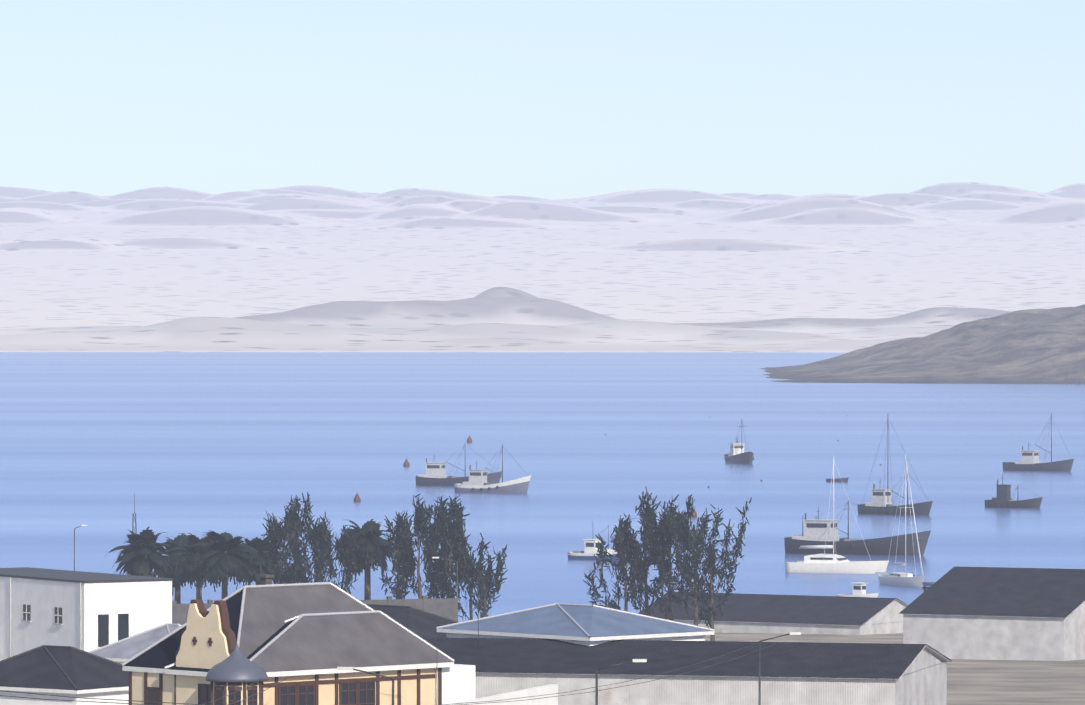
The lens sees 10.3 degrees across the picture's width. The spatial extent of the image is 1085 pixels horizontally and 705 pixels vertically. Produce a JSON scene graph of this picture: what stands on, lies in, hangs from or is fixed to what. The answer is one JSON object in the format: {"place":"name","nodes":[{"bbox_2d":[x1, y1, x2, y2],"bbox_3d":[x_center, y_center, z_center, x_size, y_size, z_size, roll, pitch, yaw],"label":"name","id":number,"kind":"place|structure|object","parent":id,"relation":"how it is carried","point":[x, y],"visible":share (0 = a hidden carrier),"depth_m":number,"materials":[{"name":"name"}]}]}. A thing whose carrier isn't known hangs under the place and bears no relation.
{"place":"outdoors","nodes":[
{"label":"outdoors","id":0,"kind":"place"},
{"bbox_2d":[0,352,1084,621],"bbox_3d":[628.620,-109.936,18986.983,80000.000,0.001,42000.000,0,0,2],"label":"sea","id":1,"kind":"structure","parent":0,"point":[198,444],"depth_m":1372.46,"materials":[{"name":"blue liquid"}]},
{"bbox_2d":[354,492,360,501],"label":"mooring buoy","id":2,"kind":"object","parent":1,"relation":"in","point":[357,498],"visible":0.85,"depth_m":1038.66,"materials":[{"name":"red plastic"}]},
{"bbox_2d":[403,458,409,466],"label":"mooring buoy","id":3,"kind":"object","parent":1,"relation":"in","point":[406,463],"visible":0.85,"depth_m":1268.83,"materials":[{"name":"red plastic"}]},
{"bbox_2d":[416,444,501,485],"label":"trawler","id":4,"kind":"object","parent":1,"relation":"on","point":[435,475],"visible":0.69,"depth_m":1130.86,"materials":[{"name":"paint"}]},
{"bbox_2d":[454,444,530,492],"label":"trawler","id":5,"kind":"object","parent":1,"relation":"on","point":[477,482],"visible":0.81,"depth_m":1088.24,"materials":[{"name":"paint"}]},
{"bbox_2d":[567,525,625,559],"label":"fishing boat","id":6,"kind":"object","parent":1,"relation":"on","point":[591,549],"visible":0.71,"depth_m":801.81,"materials":[{"name":"white paint"}]},
{"bbox_2d":[724,422,753,463],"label":"trawler","id":7,"kind":"object","parent":1,"relation":"on","point":[736,455],"visible":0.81,"depth_m":1293.12,"materials":[{"name":"black"}]},
{"bbox_2d":[785,456,888,573],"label":"sailboat","id":8,"kind":"object","parent":1,"relation":"on","point":[826,563],"visible":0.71,"depth_m":761.45,"materials":[{"name":"white paint"}]},
{"bbox_2d":[826,477,848,481],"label":"dinghy","id":9,"kind":"object","parent":1,"relation":"on","point":[839,480],"visible":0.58,"depth_m":1157.80,"materials":[{"name":"grey wood"}]},
{"bbox_2d":[784,500,930,554],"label":"work boat","id":10,"kind":"object","parent":1,"relation":"on","point":[815,530],"visible":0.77,"depth_m":817.88,"materials":[{"name":"paint"}]},
{"bbox_2d":[836,582,878,597],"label":"boat","id":11,"kind":"object","parent":1,"relation":"on","point":[859,589],"visible":0.58,"depth_m":690.67,"materials":[{"name":"white paint"}]},
{"bbox_2d":[857,418,932,514],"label":"trawler","id":12,"kind":"object","parent":1,"relation":"on","point":[881,503],"visible":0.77,"depth_m":975.57,"materials":[{"name":"paint"}]},
{"bbox_2d":[878,454,923,586],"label":"yacht","id":13,"kind":"object","parent":1,"relation":"on","point":[902,579],"visible":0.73,"depth_m":727.16,"materials":[{"name":"white paint"}]},
{"bbox_2d":[985,474,1042,507],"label":"boat","id":14,"kind":"object","parent":1,"relation":"on","point":[1002,499],"visible":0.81,"depth_m":1008.26,"materials":[{"name":"black metal"}]},
{"bbox_2d":[1002,413,1073,471],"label":"trawler","id":15,"kind":"object","parent":1,"relation":"on","point":[1029,461],"visible":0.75,"depth_m":1232.59,"materials":[{"name":"paint"}]},
{"bbox_2d":[1065,378,1084,385],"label":"jetty","id":16,"kind":"object","parent":1,"relation":"in","point":[1079,379],"visible":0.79,"depth_m":2570.22,"materials":[{"name":"metal"}]},
{"bbox_2d":[0,182,1084,352],"bbox_3d":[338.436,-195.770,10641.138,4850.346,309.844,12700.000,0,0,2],"label":"dune terrain","id":17,"kind":"structure","parent":0,"point":[305,268],"depth_m":7794.10,"materials":[{"name":"beige sand"}]},
{"bbox_2d":[0,0,1084,199],"label":"sky","id":18,"kind":"structure","parent":0,"point":[546,99],"materials":[{"name":"blue"}]},
{"bbox_2d":[437,603,714,645],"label":"blue roof","id":19,"kind":"structure","parent":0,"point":[587,624],"depth_m":342.86,"materials":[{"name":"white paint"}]},
{"bbox_2d":[705,632,1084,704],"bbox_3d":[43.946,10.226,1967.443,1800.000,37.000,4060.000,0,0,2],"label":"town ground","id":20,"kind":"structure","parent":0,"point":[998,682],"depth_m":479.93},
{"bbox_2d":[0,645,128,704],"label":"house","id":21,"kind":"structure","parent":20,"relation":"on","point":[59,671],"depth_m":331.62,"materials":[{"name":"white paint"}]},
{"bbox_2d":[74,525,87,570],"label":"street lamp","id":22,"kind":"object","parent":20,"relation":"on","point":[74,544],"visible":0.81,"depth_m":619.80,"materials":[{"name":"metal"}]},
{"bbox_2d":[0,567,172,660],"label":"white warehouse","id":23,"kind":"structure","parent":20,"relation":"on","point":[86,611],"depth_m":452.60,"materials":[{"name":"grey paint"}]},
{"bbox_2d":[127,493,136,544],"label":"radio mast","id":24,"kind":"object","parent":20,"relation":"on","point":[134,518],"visible":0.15,"depth_m":609.55,"materials":[{"name":"metal"}]},
{"bbox_2d":[89,623,181,663],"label":"roof","id":25,"kind":"structure","parent":20,"relation":"on","point":[123,650],"depth_m":383.33,"materials":[{"name":"white paint"}]},
{"bbox_2d":[105,527,174,577],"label":"palm","id":26,"kind":"object","parent":20,"relation":"on","point":[140,556],"visible":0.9,"depth_m":583.55,"materials":[{"name":"green plant"}]},
{"bbox_2d":[152,533,204,603],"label":"palm","id":27,"kind":"object","parent":20,"relation":"on","point":[177,541],"visible":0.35,"depth_m":598.47,"materials":[{"name":"green plant"}]},
{"bbox_2d":[165,533,221,598],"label":"palm","id":28,"kind":"object","parent":20,"relation":"on","point":[185,568],"visible":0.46,"depth_m":588.42,"materials":[{"name":"green plant"}]},
{"bbox_2d":[187,531,262,598],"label":"palm","id":29,"kind":"object","parent":20,"relation":"on","point":[226,559],"visible":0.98,"depth_m":578.18,"materials":[{"name":"green plant"}]},
{"bbox_2d":[228,537,291,589],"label":"palm","id":30,"kind":"object","parent":20,"relation":"on","point":[261,566],"visible":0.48,"depth_m":589.66,"materials":[{"name":"green plant"}]},
{"bbox_2d":[261,499,304,583],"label":"casuarina","id":31,"kind":"object","parent":20,"relation":"on","point":[276,531],"visible":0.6,"depth_m":568.18,"materials":[{"name":"green plant"}]},
{"bbox_2d":[122,574,474,704],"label":"house","id":32,"kind":"structure","parent":20,"relation":"on","point":[304,640],"depth_m":252.52,"materials":[{"name":"beige paint"}]},
{"bbox_2d":[282,492,326,583],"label":"casuarina","id":33,"kind":"object","parent":20,"relation":"on","point":[297,517],"visible":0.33,"depth_m":573.20,"materials":[{"name":"green plant"}]},
{"bbox_2d":[289,512,334,582],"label":"casuarina","id":34,"kind":"object","parent":20,"relation":"on","point":[319,533],"visible":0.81,"depth_m":558.63,"materials":[{"name":"green plant"}]},
{"bbox_2d":[172,596,457,624],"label":"boundary wall","id":35,"kind":"structure","parent":20,"relation":"on","point":[446,607],"depth_m":476.79,"materials":[{"name":"grey concrete"}]},
{"bbox_2d":[316,525,362,594],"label":"casuarina","id":36,"kind":"object","parent":20,"relation":"on","point":[347,542],"visible":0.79,"depth_m":564.34,"materials":[{"name":"green plant"}]},
{"bbox_2d":[337,667,393,704],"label":"street lamp","id":37,"kind":"object","parent":20,"relation":"on","point":[345,668],"visible":1,"depth_m":228.22,"materials":[{"name":"metal"}]},
{"bbox_2d":[335,519,396,599],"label":"palm","id":38,"kind":"object","parent":20,"relation":"on","point":[367,553],"visible":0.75,"depth_m":575.47,"materials":[{"name":"green plant"}]},
{"bbox_2d":[0,643,755,704],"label":"power line","id":39,"kind":"object","parent":20,"relation":"on","point":[441,704],"visible":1,"depth_m":202.69,"materials":[{"name":"grey"}]},
{"bbox_2d":[204,679,260,703],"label":"power line","id":40,"kind":"object","parent":39,"relation":"attached to","point":[231,693],"visible":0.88,"depth_m":230.11,"materials":[{"name":"grey"}]},
{"bbox_2d":[0,644,773,704],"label":"power line","id":41,"kind":"object","parent":20,"relation":"on","point":[461,704],"visible":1,"depth_m":172.41,"materials":[{"name":"grey"}]},
{"bbox_2d":[228,679,284,704],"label":"power line","id":42,"kind":"object","parent":41,"relation":"attached to","point":[255,694],"visible":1,"depth_m":228.53,"materials":[{"name":"grey"}]},
{"bbox_2d":[370,512,418,598],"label":"casuarina","id":43,"kind":"object","parent":20,"relation":"on","point":[402,538],"visible":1,"depth_m":562.94,"materials":[{"name":"green plant"}]},
{"bbox_2d":[366,604,457,637],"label":"grey roof","id":44,"kind":"structure","parent":20,"relation":"on","point":[420,623],"depth_m":432.84,"materials":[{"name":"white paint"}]},
{"bbox_2d":[394,494,445,598],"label":"casuarina","id":45,"kind":"object","parent":20,"relation":"on","point":[422,514],"visible":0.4,"depth_m":568.38,"materials":[{"name":"green plant"}]},
{"bbox_2d":[420,500,466,597],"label":"casuarina","id":46,"kind":"object","parent":20,"relation":"on","point":[443,526],"visible":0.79,"depth_m":558.07,"materials":[{"name":"green plant"}]},
{"bbox_2d":[432,557,457,597],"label":"street lamp","id":47,"kind":"object","parent":20,"relation":"on","point":[457,572],"visible":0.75,"depth_m":518.34,"materials":[{"name":"metal"}]},
{"bbox_2d":[422,495,469,598],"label":"casuarina","id":48,"kind":"object","parent":20,"relation":"on","point":[450,505],"visible":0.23,"depth_m":569.46,"materials":[{"name":"green plant"}]},
{"bbox_2d":[438,524,494,619],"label":"casuarina","id":49,"kind":"object","parent":20,"relation":"on","point":[460,558],"visible":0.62,"depth_m":553.39,"materials":[{"name":"green plant"}]},
{"bbox_2d":[462,541,507,617],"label":"casuarina","id":50,"kind":"object","parent":20,"relation":"on","point":[483,583],"visible":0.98,"depth_m":548.22,"materials":[{"name":"green plant"}]},
{"bbox_2d":[449,684,557,704],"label":"white yard wall","id":51,"kind":"structure","parent":20,"relation":"on","point":[545,690],"depth_m":229.07,"materials":[{"name":"white paint"}]},
{"bbox_2d":[595,659,646,704],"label":"street lamp","id":52,"kind":"object","parent":20,"relation":"on","point":[596,679],"visible":1,"depth_m":257.85,"materials":[{"name":"metal"}]},
{"bbox_2d":[583,515,662,611],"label":"pepper tree","id":53,"kind":"object","parent":20,"relation":"on","point":[643,564],"visible":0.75,"depth_m":557.43,"materials":[{"name":"green plant"}]},
{"bbox_2d":[613,495,674,615],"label":"pepper tree","id":54,"kind":"object","parent":20,"relation":"on","point":[628,534],"visible":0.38,"depth_m":560.04,"materials":[{"name":"green plant"}]},
{"bbox_2d":[613,486,707,620],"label":"pepper tree","id":55,"kind":"object","parent":20,"relation":"on","point":[648,518],"visible":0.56,"depth_m":556.71,"materials":[{"name":"green plant"}]},
{"bbox_2d":[421,637,951,704],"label":"harbour shed","id":56,"kind":"structure","parent":20,"relation":"on","point":[800,673],"depth_m":332.10,"materials":[{"name":"white paint"}]},
{"bbox_2d":[478,594,487,649],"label":"street lamp","id":57,"kind":"object","parent":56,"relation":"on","point":[478,620],"visible":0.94,"depth_m":338.10,"materials":[{"name":"metal"}]},
{"bbox_2d":[650,497,751,625],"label":"pepper tree","id":58,"kind":"object","parent":20,"relation":"on","point":[684,537],"visible":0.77,"depth_m":555.10,"materials":[{"name":"green plant"}]},
{"bbox_2d":[663,499,746,640],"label":"pepper tree","id":59,"kind":"object","parent":20,"relation":"on","point":[711,558],"visible":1,"depth_m":552.71,"materials":[{"name":"green plant"}]},
{"bbox_2d":[638,592,907,634],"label":"harbour shed","id":60,"kind":"structure","parent":20,"relation":"on","point":[771,613],"depth_m":603.92,"materials":[{"name":"white paint"}]},
{"bbox_2d":[758,632,800,704],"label":"street lamp","id":61,"kind":"object","parent":20,"relation":"on","point":[759,673],"visible":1,"depth_m":297.58,"materials":[{"name":"metal"}]},
{"bbox_2d":[922,582,934,591],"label":"harbour pier","id":62,"kind":"structure","parent":20,"relation":"on","point":[925,584],"depth_m":689.57,"materials":[{"name":"metal"}]},
{"bbox_2d":[899,566,1084,660],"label":"harbour shed","id":63,"kind":"structure","parent":20,"relation":"on","point":[993,613],"depth_m":521.48,"materials":[{"name":"white paint"}]},
{"bbox_2d":[760,304,1084,383],"bbox_3d":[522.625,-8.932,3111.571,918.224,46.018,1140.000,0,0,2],"label":"peninsula","id":64,"kind":"object","parent":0,"point":[1037,346],"visible":0.67,"depth_m":2785.41}
]}

